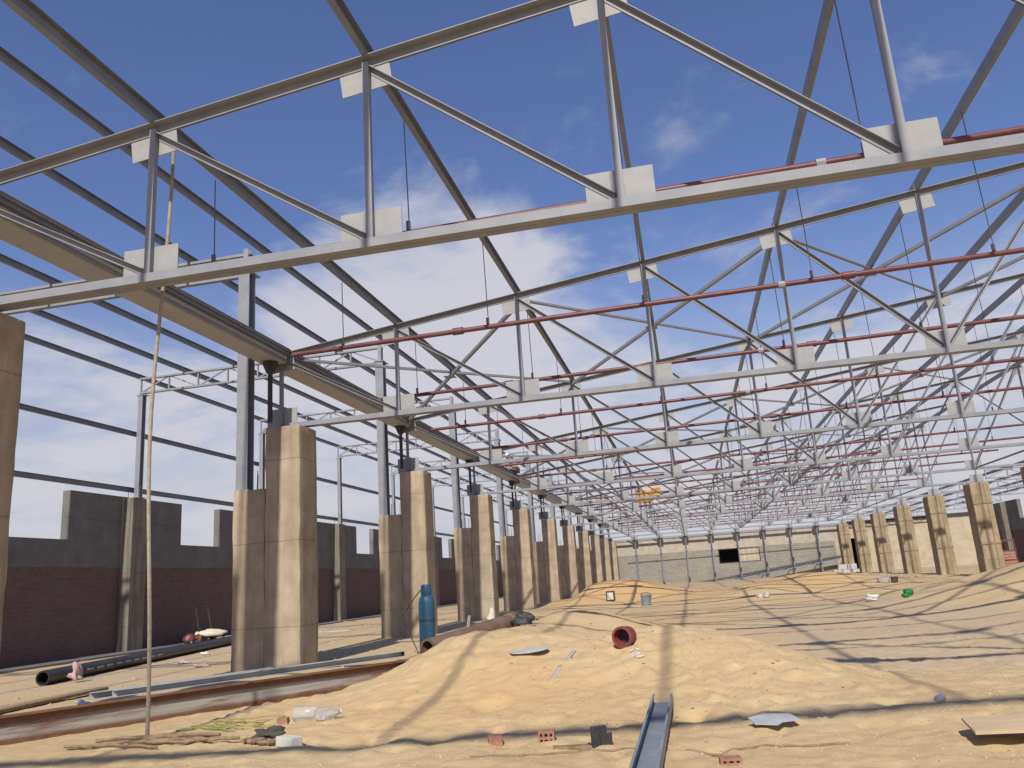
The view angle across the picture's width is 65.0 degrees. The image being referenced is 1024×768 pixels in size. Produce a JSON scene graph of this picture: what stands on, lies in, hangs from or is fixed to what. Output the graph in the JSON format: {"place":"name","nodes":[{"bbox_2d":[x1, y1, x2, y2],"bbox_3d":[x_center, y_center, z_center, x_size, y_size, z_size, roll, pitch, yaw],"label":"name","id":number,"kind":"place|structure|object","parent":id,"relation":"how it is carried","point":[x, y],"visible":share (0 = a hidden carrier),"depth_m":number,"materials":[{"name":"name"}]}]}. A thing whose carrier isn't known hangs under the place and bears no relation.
{"place":"outdoors","nodes":[
{"label":"outdoors","id":0,"kind":"place"},
{"bbox_2d":[0,562,1023,767],"bbox_3d":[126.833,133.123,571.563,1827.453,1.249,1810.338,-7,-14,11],"label":"ground","id":1,"kind":"structure","parent":0,"point":[962,611],"depth_m":9.12,"materials":[{"name":"sand"}]},
{"bbox_2d":[0,312,25,648],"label":"concrete column","id":2,"kind":"structure","parent":1,"relation":"on","point":[12,333],"depth_m":9.24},
{"bbox_2d":[0,687,108,712],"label":"plank","id":3,"kind":"object","parent":1,"relation":"on","point":[39,702],"visible":1,"depth_m":12.33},
{"bbox_2d":[35,636,230,685],"bbox_3d":[-9.025,7.367,22.316,0.286,0.276,13.846,-4,-14,0],"label":"black pipe","id":4,"kind":"object","parent":1,"relation":"on","point":[50,676],"visible":0.76,"depth_m":18.68,"materials":[{"name":"plastic"}]},
{"bbox_2d":[63,732,239,748],"bbox_3d":[-3.581,3.560,8.014,1.875,0.082,0.610,-7,-14,11],"label":"cord heap","id":5,"kind":"object","parent":1,"relation":"on","point":[141,741],"visible":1,"depth_m":8.00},
{"bbox_2d":[89,667,272,699],"bbox_3d":[-4.223,3.882,10.447,2.300,0.080,0.100,7,-17,-40],"label":"box section","id":6,"kind":"object","parent":1,"relation":"on","point":[100,694],"visible":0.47,"depth_m":9.90,"materials":[{"name":"metal"}]},
{"bbox_2d":[0,659,407,745],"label":"steel beam","id":7,"kind":"structure","parent":1,"relation":"on","point":[16,728],"depth_m":9.86,"materials":[{"name":"metal"}]},
{"bbox_2d":[112,651,404,697],"bbox_3d":[-3.230,3.905,10.905,4.000,0.080,0.100,6,-17,-37],"label":"box section","id":8,"kind":"object","parent":7,"relation":"on","point":[226,678],"visible":1,"depth_m":10.75,"materials":[{"name":"metal"}]},
{"bbox_2d":[176,715,284,730],"bbox_3d":[-3.055,3.772,8.903,1.142,0.082,0.667,-7,-14,11],"label":"straw bundle","id":9,"kind":"object","parent":1,"relation":"on","point":[221,727],"visible":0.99,"depth_m":8.80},
{"bbox_2d":[0,490,502,673],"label":"perimeter wall","id":10,"kind":"structure","parent":1,"relation":"on","point":[77,591],"depth_m":25.79,"materials":[{"name":"red brick"}]},
{"bbox_2d":[128,394,148,498],"bbox_3d":[-12.428,2.103,26.862,0.470,3.528,0.414,-7,-14,11],"label":"wall post","id":11,"kind":"object","parent":10,"relation":"on","point":[139,459],"depth_m":26.83,"materials":[{"name":"grey metal"}]},
{"bbox_2d":[14,470,499,542],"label":"wall girt","id":12,"kind":"structure","parent":11,"relation":"attached to","point":[29,475],"depth_m":26.38,"materials":[{"name":"metal"}]},
{"bbox_2d":[19,403,512,526],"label":"wall girt","id":13,"kind":"structure","parent":11,"relation":"attached to","point":[41,411],"depth_m":27.62,"materials":[{"name":"metal"}]},
{"bbox_2d":[258,433,265,488],"bbox_3d":[-10.726,3.864,34.478,0.470,3.528,0.414,-7,-14,11],"label":"wall post","id":14,"kind":"object","parent":10,"relation":"on","point":[261,460],"depth_m":34.58,"materials":[{"name":"grey metal"}]},
{"bbox_2d":[336,457,342,523],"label":"wall post","id":15,"kind":"object","parent":10,"relation":"on","point":[339,485],"depth_m":42.07,"materials":[{"name":"grey metal"}]},
{"bbox_2d":[250,725,285,739],"bbox_3d":[-2.419,3.436,7.881,0.390,0.118,0.251,1,-15,-18],"label":"rag","id":16,"kind":"object","parent":1,"relation":"on","point":[271,732],"visible":0.68,"depth_m":7.86,"materials":[{"name":"fabric"}]},
{"bbox_2d":[231,424,317,672],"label":"concrete column","id":17,"kind":"structure","parent":1,"relation":"on","point":[274,591],"depth_m":16.02,"materials":[{"name":"concrete"}]},
{"bbox_2d":[234,248,260,491],"bbox_3d":[-5.702,-0.370,17.363,0.350,5.408,0.510,-7,-14,11],"label":"steel post","id":18,"kind":"object","parent":17,"relation":"on","point":[245,409],"visible":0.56,"depth_m":17.09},
{"bbox_2d":[0,252,253,314],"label":"lattice girder","id":19,"kind":"object","parent":18,"relation":"on","point":[115,296],"visible":0.5,"depth_m":18.82,"materials":[{"name":"grey metal"}]},
{"bbox_2d":[24,334,509,506],"bbox_3d":[-8.492,4.203,46.830,0.070,0.160,88.780,-7,-14,11],"label":"roof purlin","id":20,"kind":"object","parent":19,"relation":"on","point":[47,344],"visible":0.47,"depth_m":27.63,"materials":[{"name":"metal"}]},
{"bbox_2d":[0,253,548,504],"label":"roof purlin","id":21,"kind":"object","parent":19,"relation":"on","point":[20,266],"visible":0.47,"depth_m":23.90,"materials":[{"name":"metal"}]},
{"bbox_2d":[30,310,535,508],"bbox_3d":[-6.737,3.995,46.486,0.070,0.160,88.780,-7,-14,11],"label":"roof purlin","id":22,"kind":"object","parent":19,"relation":"on","point":[75,326],"visible":0.77,"depth_m":25.95,"materials":[{"name":"metal"}]},
{"bbox_2d":[0,136,585,504],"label":"roof purlin","id":23,"kind":"object","parent":19,"relation":"on","point":[53,174],"visible":0.77,"depth_m":16.72,"materials":[{"name":"metal"}]},
{"bbox_2d":[0,46,594,497],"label":"roof purlin","id":24,"kind":"object","parent":18,"relation":"on","point":[44,86],"visible":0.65,"depth_m":15.67,"materials":[{"name":"metal"}]},
{"bbox_2d":[268,161,1023,427],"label":"roof truss","id":25,"kind":"object","parent":17,"relation":"on","point":[942,342],"visible":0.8,"depth_m":15.66,"materials":[{"name":"grey metal"}]},
{"bbox_2d":[284,356,411,468],"bbox_3d":[-4.199,0.976,21.049,0.740,1.608,7.820,-7,-14,11],"label":"valley gutter","id":26,"kind":"object","parent":25,"relation":"attached to","point":[356,402],"visible":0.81,"depth_m":20.23,"materials":[{"name":"metal"}]},
{"bbox_2d":[301,314,570,422],"bbox_3d":[-1.578,-0.271,20.783,5.305,0.784,7.785,-7,-14,11],"label":"cross brace","id":27,"kind":"object","parent":25,"relation":"attached to","point":[487,336],"visible":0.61,"depth_m":19.84,"materials":[{"name":"grey metal"}]},
{"bbox_2d":[530,245,761,385],"bbox_3d":[3.487,-1.485,19.932,5.305,0.784,7.785,-7,-14,11],"label":"cross brace","id":28,"kind":"object","parent":25,"relation":"attached to","point":[750,255],"visible":0.69,"depth_m":19.20,"materials":[{"name":"grey metal"}]},
{"bbox_2d":[748,183,1023,343],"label":"cross brace","id":29,"kind":"object","parent":25,"relation":"attached to","point":[941,232],"visible":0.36,"depth_m":18.19,"materials":[{"name":"grey metal"}]},
{"bbox_2d":[941,254,1023,297],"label":"cross brace","id":30,"kind":"object","parent":25,"relation":"attached to","point":[1003,266],"visible":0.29,"depth_m":21.20,"materials":[{"name":"grey metal"}]},
{"bbox_2d":[276,734,301,746],"bbox_3d":[-2.107,3.369,7.574,0.272,0.090,0.120,-15,-18,39],"label":"crushed carton","id":31,"kind":"object","parent":1,"relation":"on","point":[285,740],"visible":0.81,"depth_m":7.52,"materials":[{"name":"white cardboard"}]},
{"bbox_2d":[292,705,318,721],"bbox_3d":[-2.270,3.687,8.997,0.360,0.170,0.170,-3,-14,-6],"label":"plastic bottle","id":32,"kind":"object","parent":1,"relation":"on","point":[300,713],"visible":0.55,"depth_m":8.93,"materials":[{"name":"white"}]},
{"bbox_2d":[314,706,341,721],"bbox_3d":[-2.007,3.607,8.789,0.300,0.140,0.140,7,-18,-39],"label":"plastic bottle","id":33,"kind":"object","parent":1,"relation":"on","point":[325,713],"visible":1,"depth_m":8.72,"materials":[{"name":"white"}]},
{"bbox_2d":[378,470,437,638],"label":"concrete column","id":34,"kind":"structure","parent":1,"relation":"on","point":[407,555],"depth_m":23.68,"materials":[{"name":"concrete"}]},
{"bbox_2d":[374,345,389,515],"bbox_3d":[-4.000,1.391,24.979,0.350,5.408,0.510,-7,-14,11],"label":"steel post","id":35,"kind":"object","parent":34,"relation":"on","point":[383,457],"visible":0.85,"depth_m":24.70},
{"bbox_2d":[139,347,382,394],"bbox_3d":[-8.401,-0.423,26.545,8.750,0.560,0.120,-7,-14,11],"label":"lattice girder","id":36,"kind":"object","parent":35,"relation":"on","point":[198,372],"visible":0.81,"depth_m":26.76,"materials":[{"name":"grey metal"}]},
{"bbox_2d":[402,584,435,653],"bbox_3d":[-1.959,5.015,17.136,0.672,1.417,0.416,-11,-15,25],"label":"gas cylinder","id":37,"kind":"object","parent":1,"relation":"on","point":[427,629],"visible":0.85,"depth_m":16.98,"materials":[{"name":"blue paint"}]},
{"bbox_2d":[421,612,519,652],"bbox_3d":[-0.770,5.033,16.183,0.390,0.386,2.768,-14,-11,35],"label":"brown pipe","id":38,"kind":"object","parent":1,"relation":"on","point":[503,621],"visible":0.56,"depth_m":16.13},
{"bbox_2d":[454,494,499,621],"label":"concrete column","id":39,"kind":"structure","parent":1,"relation":"on","point":[476,574],"depth_m":31.25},
{"bbox_2d":[448,396,461,528],"bbox_3d":[-2.298,3.151,32.595,0.350,5.408,0.510,-7,-14,11],"label":"steel post","id":40,"kind":"object","parent":39,"relation":"on","point":[457,518],"visible":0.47,"depth_m":32.25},
{"bbox_2d":[260,398,449,432],"bbox_3d":[-6.699,1.338,34.161,8.750,0.560,0.120,-7,-14,11],"label":"lattice girder","id":41,"kind":"object","parent":40,"relation":"on","point":[334,412],"visible":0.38,"depth_m":34.36,"materials":[{"name":"grey metal"}]},
{"bbox_2d":[7,566,1023,767],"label":"loose stones","id":42,"kind":"object","parent":1,"relation":"on","point":[795,695],"visible":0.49,"depth_m":10.49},
{"bbox_2d":[500,509,536,610],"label":"concrete column","id":43,"kind":"structure","parent":1,"relation":"on","point":[518,572],"depth_m":38.85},
{"bbox_2d":[494,429,505,536],"bbox_3d":[-0.596,4.912,40.211,0.350,5.408,0.510,-7,-14,11],"label":"steel post","id":44,"kind":"object","parent":43,"relation":"on","point":[501,511],"visible":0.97,"depth_m":39.81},
{"bbox_2d":[337,430,494,456],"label":"lattice girder","id":45,"kind":"object","parent":44,"relation":"on","point":[415,447],"visible":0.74,"depth_m":41.91,"materials":[{"name":"grey metal"}]},
{"bbox_2d":[510,610,534,624],"bbox_3d":[0.227,4.911,16.896,0.551,0.288,0.213,-5,-14,3],"label":"cloth scrap","id":46,"kind":"object","parent":1,"relation":"on","point":[523,618],"visible":1,"depth_m":16.82,"materials":[{"name":"black fabric"}]},
{"bbox_2d":[533,519,561,602],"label":"concrete column","id":47,"kind":"structure","parent":1,"relation":"on","point":[547,570],"depth_m":46.47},
{"bbox_2d":[470,747,634,757],"bbox_3d":[0.312,2.887,6.283,1.307,0.047,0.022,-6,-14,7],"label":"thin rod","id":48,"kind":"object","parent":1,"relation":"on","point":[555,753],"visible":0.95,"depth_m":6.27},
{"bbox_2d":[558,526,579,598],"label":"concrete column","id":49,"kind":"structure","parent":1,"relation":"on","point":[569,571],"depth_m":54.08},
{"bbox_2d":[577,531,592,591],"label":"concrete column","id":50,"kind":"structure","parent":1,"relation":"on","point":[584,565],"depth_m":61.76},
{"bbox_2d":[590,535,603,583],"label":"concrete column","id":51,"kind":"structure","parent":1,"relation":"on","point":[597,565],"depth_m":69.41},
{"bbox_2d":[588,725,612,746],"bbox_3d":[0.703,2.807,6.416,0.177,0.150,0.116,0,-14,-17],"label":"iron bracket","id":52,"kind":"object","parent":1,"relation":"on","point":[600,735],"visible":1,"depth_m":6.37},
{"bbox_2d":[600,539,612,580],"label":"concrete column","id":53,"kind":"structure","parent":1,"relation":"on","point":[606,561],"depth_m":77.03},
{"bbox_2d":[609,541,619,579],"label":"concrete column","id":54,"kind":"structure","parent":1,"relation":"on","point":[614,560],"depth_m":84.64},
{"bbox_2d":[612,626,636,647],"bbox_3d":[1.404,3.143,10.002,0.256,0.254,0.240,-11,-15,25],"label":"pipe socket","id":55,"kind":"object","parent":1,"relation":"on","point":[624,636],"visible":0.99,"depth_m":9.98,"materials":[{"name":"red plastic"}]},
{"bbox_2d":[229,626,1023,767],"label":"sand clods","id":56,"kind":"object","parent":1,"relation":"on","point":[681,707],"visible":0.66,"depth_m":7.43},
{"bbox_2d":[629,693,672,767],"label":"steel channel","id":57,"kind":"object","parent":1,"relation":"on","point":[650,749],"visible":1,"depth_m":6.21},
{"bbox_2d":[686,742,849,756],"bbox_3d":[1.900,2.718,5.978,1.195,0.072,0.022,-5,-14,6],"label":"thin rod","id":58,"kind":"object","parent":1,"relation":"on","point":[780,746],"visible":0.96,"depth_m":5.97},
{"bbox_2d":[748,713,799,724],"bbox_3d":[2.161,2.762,6.615,0.410,0.013,0.260,-1,-5,-2],"label":"grey sheet","id":59,"kind":"object","parent":1,"relation":"on","point":[771,719],"visible":1,"depth_m":6.61,"materials":[{"name":"metal"}]},
{"bbox_2d":[576,512,977,584],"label":"end wall","id":60,"kind":"structure","parent":1,"relation":"on","point":[726,554],"depth_m":82.87,"materials":[{"name":"concrete"}]},
{"bbox_2d":[718,546,760,563],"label":"window frame","id":61,"kind":"structure","parent":60,"relation":"in","point":[747,554],"depth_m":83.09,"materials":[{"name":"beige metal"}]},
{"bbox_2d":[735,557,839,579],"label":"sloping beam","id":62,"kind":"structure","parent":1,"relation":"on","point":[786,568],"depth_m":81.10,"materials":[{"name":"metal"}]},
{"bbox_2d":[836,523,854,569],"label":"concrete column","id":63,"kind":"structure","parent":1,"relation":"on","point":[846,550],"depth_m":80.24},
{"bbox_2d":[851,518,872,572],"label":"concrete column","id":64,"kind":"structure","parent":1,"relation":"on","point":[862,545],"depth_m":72.54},
{"bbox_2d":[870,513,894,572],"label":"concrete column","id":65,"kind":"structure","parent":1,"relation":"on","point":[882,544],"depth_m":64.94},
{"bbox_2d":[893,505,922,573],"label":"concrete column","id":66,"kind":"structure","parent":1,"relation":"on","point":[909,551],"depth_m":57.33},
{"bbox_2d":[922,495,958,574],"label":"concrete column","id":67,"kind":"structure","parent":1,"relation":"on","point":[942,546],"depth_m":49.73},
{"bbox_2d":[963,482,1005,572],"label":"concrete column","id":68,"kind":"structure","parent":1,"relation":"on","point":[984,529],"depth_m":42.16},
{"bbox_2d":[961,714,1023,734],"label":"plywood board","id":69,"kind":"object","parent":1,"relation":"on","point":[997,724],"visible":1,"depth_m":5.68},
{"bbox_2d":[993,499,1023,563],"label":"perimeter wall","id":70,"kind":"structure","parent":1,"relation":"on","point":[1009,516],"depth_m":62.96,"materials":[{"name":"concrete"}]},
{"bbox_2d":[0,0,1023,311],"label":"roof truss","id":71,"kind":"object","parent":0,"point":[900,144],"visible":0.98,"depth_m":8.44,"materials":[{"name":"grey metal"}]},
{"bbox_2d":[0,190,290,422],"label":"valley gutter","id":72,"kind":"object","parent":71,"relation":"attached to","point":[181,307],"visible":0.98,"depth_m":13.04,"materials":[{"name":"metal"}]},
{"bbox_2d":[1,0,630,518],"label":"roof purlin","id":73,"kind":"object","parent":71,"relation":"on","point":[35,16],"visible":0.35,"depth_m":10.00,"materials":[{"name":"metal"}]},
{"bbox_2d":[145,151,175,734],"bbox_3d":[-3.973,0.377,9.024,0.231,6.763,0.083,-10,-15,22],"label":"hanging rope","id":74,"kind":"object","parent":73,"relation":"hanging from","point":[149,627],"visible":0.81,"depth_m":8.87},
{"bbox_2d":[327,0,657,515],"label":"roof purlin","id":75,"kind":"object","parent":71,"relation":"on","point":[340,9],"visible":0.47,"depth_m":11.27,"materials":[{"name":"metal"}]},
{"bbox_2d":[605,17,680,497],"bbox_3d":[8.652,3.690,43.117,0.070,0.180,88.780,-7,-14,11],"label":"roof purlin","id":76,"kind":"object","parent":71,"relation":"on","point":[619,112],"visible":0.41,"depth_m":11.44,"materials":[{"name":"metal"}]},
{"bbox_2d":[597,449,891,518],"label":"red pipe","id":77,"kind":"object","parent":76,"relation":"hanging from","point":[754,503],"visible":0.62,"depth_m":57.63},
{"bbox_2d":[574,415,936,506],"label":"red pipe","id":78,"kind":"object","parent":76,"relation":"hanging from","point":[687,495],"visible":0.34,"depth_m":47.35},
{"bbox_2d":[594,453,925,510],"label":"red pipe","id":79,"kind":"object","parent":76,"relation":"hanging from","point":[597,509],"visible":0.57,"depth_m":50.15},
{"bbox_2d":[521,347,1023,478],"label":"red pipe","id":80,"kind":"object","parent":76,"relation":"hanging from","point":[834,444],"visible":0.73,"depth_m":31.27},
{"bbox_2d":[759,189,1023,493],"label":"roof purlin","id":81,"kind":"object","parent":71,"relation":"on","point":[1003,216],"visible":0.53,"depth_m":20.98,"materials":[{"name":"metal"}]},
{"bbox_2d":[376,217,1023,400],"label":"red pipe","id":82,"kind":"object","parent":81,"relation":"hanging from","point":[815,343],"visible":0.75,"depth_m":16.51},
{"bbox_2d":[431,260,1023,430],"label":"red pipe","id":83,"kind":"object","parent":81,"relation":"hanging from","point":[792,386],"visible":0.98,"depth_m":20.25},
{"bbox_2d":[470,282,1023,451],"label":"roof truss","id":84,"kind":"object","parent":81,"relation":"hanging from","point":[765,416],"visible":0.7,"depth_m":23.94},
{"bbox_2d":[499,325,1021,466],"bbox_3d":[9.539,0.074,27.893,20.850,3.475,0.124,-7,-14,11],"label":"roof truss","id":85,"kind":"object","parent":81,"relation":"hanging from","point":[540,461],"visible":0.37,"depth_m":28.64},
{"bbox_2d":[575,403,964,500],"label":"red pipe","id":86,"kind":"object","parent":81,"relation":"hanging from","point":[829,474],"visible":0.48,"depth_m":42.52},
{"bbox_2d":[553,385,998,495],"bbox_3d":[12.092,2.715,39.317,20.850,3.475,0.124,-7,-14,11],"label":"red pipe","id":87,"kind":"object","parent":81,"relation":"hanging from","point":[742,475],"visible":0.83,"depth_m":38.74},
{"bbox_2d":[548,362,1023,485],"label":"red pipe","id":88,"kind":"object","parent":81,"relation":"hanging from","point":[859,453],"visible":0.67,"depth_m":34.83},
{"bbox_2d":[834,360,1023,479],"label":"roof purlin","id":89,"kind":"object","parent":71,"relation":"on","point":[994,378],"visible":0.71,"depth_m":43.09,"materials":[{"name":"metal"}]},
{"bbox_2d":[0,0,1023,561],"label":"sky","id":90,"kind":"structure","parent":0,"point":[539,82],"materials":[{"name":"blue"}]},
{"bbox_2d":[398,273,1023,472],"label":"roof truss","id":91,"kind":"object","parent":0,"point":[959,409],"visible":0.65,"depth_m":22.95,"materials":[{"name":"grey metal"}]},
{"bbox_2d":[408,421,477,492],"bbox_3d":[-2.497,2.736,28.665,0.740,1.608,7.820,-7,-14,11],"label":"valley gutter","id":92,"kind":"object","parent":91,"relation":"attached to","point":[461,454],"visible":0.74,"depth_m":28.61,"materials":[{"name":"metal"}]},
{"bbox_2d":[609,482,846,541],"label":"roof truss","id":93,"kind":"object","parent":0,"point":[738,529],"visible":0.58,"depth_m":83.26,"materials":[{"name":"grey metal"}]},
{"bbox_2d":[599,470,862,538],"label":"roof truss","id":94,"kind":"object","parent":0,"point":[797,521],"visible":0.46,"depth_m":75.77,"materials":[{"name":"grey metal"}]},
{"bbox_2d":[588,459,882,535],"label":"roof truss","id":95,"kind":"object","parent":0,"point":[745,520],"visible":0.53,"depth_m":67.98,"materials":[{"name":"grey metal"}]},
{"bbox_2d":[576,444,907,531],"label":"roof truss","id":96,"kind":"object","parent":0,"point":[790,511],"visible":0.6,"depth_m":60.51,"materials":[{"name":"grey metal"}]},
{"bbox_2d":[732,3,1023,500],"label":"roof purlin","id":97,"kind":"object","parent":96,"relation":"on","point":[1008,28],"visible":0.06,"depth_m":12.90,"materials":[{"name":"metal"}]},
{"bbox_2d":[782,278,1023,489],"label":"roof purlin","id":98,"kind":"object","parent":96,"relation":"on","point":[1005,295],"visible":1,"depth_m":27.14,"materials":[{"name":"metal"}]},
{"bbox_2d":[808,325,1023,484],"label":"roof purlin","id":99,"kind":"object","parent":96,"relation":"on","point":[967,369],"visible":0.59,"depth_m":39.21,"materials":[{"name":"metal"}]},
{"bbox_2d":[211,0,1023,262],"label":"red pipe","id":100,"kind":"object","parent":99,"relation":"hanging from","point":[975,136],"visible":0.36,"depth_m":8.94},
{"bbox_2d":[291,109,1023,356],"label":"red pipe","id":101,"kind":"object","parent":99,"relation":"hanging from","point":[852,274],"visible":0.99,"depth_m":12.93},
{"bbox_2d":[467,326,1023,495],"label":"roof truss","id":102,"kind":"object","parent":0,"point":[968,443],"visible":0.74,"depth_m":30.37,"materials":[{"name":"grey metal"}]},
{"bbox_2d":[476,464,518,506],"bbox_3d":[-0.795,4.497,36.281,0.740,1.608,7.820,-7,-14,11],"label":"valley gutter","id":103,"kind":"object","parent":102,"relation":"attached to","point":[510,479],"visible":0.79,"depth_m":37.50,"materials":[{"name":"metal"}]},
{"bbox_2d":[607,403,726,456],"bbox_3d":[6.891,2.036,35.164,5.305,0.784,7.785,-7,-14,11],"label":"cross brace","id":104,"kind":"object","parent":102,"relation":"attached to","point":[690,421],"visible":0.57,"depth_m":33.94,"materials":[{"name":"grey metal"}]},
{"bbox_2d":[726,371,867,432],"bbox_3d":[11.956,0.822,34.312,5.305,0.784,7.785,-7,-14,11],"label":"cross brace","id":105,"kind":"object","parent":102,"relation":"attached to","point":[810,396],"visible":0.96,"depth_m":33.90,"materials":[{"name":"grey metal"}]},
{"bbox_2d":[840,337,1016,406],"bbox_3d":[17.021,-0.391,33.461,5.305,0.784,7.785,-7,-14,11],"label":"cross brace","id":106,"kind":"object","parent":102,"relation":"attached to","point":[927,373],"visible":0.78,"depth_m":33.50,"materials":[{"name":"grey metal"}]},
{"bbox_2d":[559,424,939,526],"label":"roof truss","id":107,"kind":"object","parent":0,"point":[803,502],"visible":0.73,"depth_m":52.70,"materials":[{"name":"grey metal"}]},
{"bbox_2d":[708,0,833,497],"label":"roof purlin","id":108,"kind":"object","parent":107,"relation":"on","point":[823,26],"visible":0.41,"depth_m":12.27,"materials":[{"name":"metal"}]},
{"bbox_2d":[538,400,983,519],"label":"roof truss","id":109,"kind":"object","parent":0,"point":[822,491],"visible":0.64,"depth_m":45.26,"materials":[{"name":"grey metal"}]},
{"bbox_2d":[509,364,1023,509],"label":"roof truss","id":110,"kind":"object","parent":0,"point":[848,475],"visible":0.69,"depth_m":37.58,"materials":[{"name":"grey metal"}]},
{"bbox_2d":[958,346,1023,467],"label":"sway brace","id":111,"kind":"object","parent":110,"relation":"attached to","point":[1021,451],"visible":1,"depth_m":32.71,"materials":[{"name":"grey metal"}]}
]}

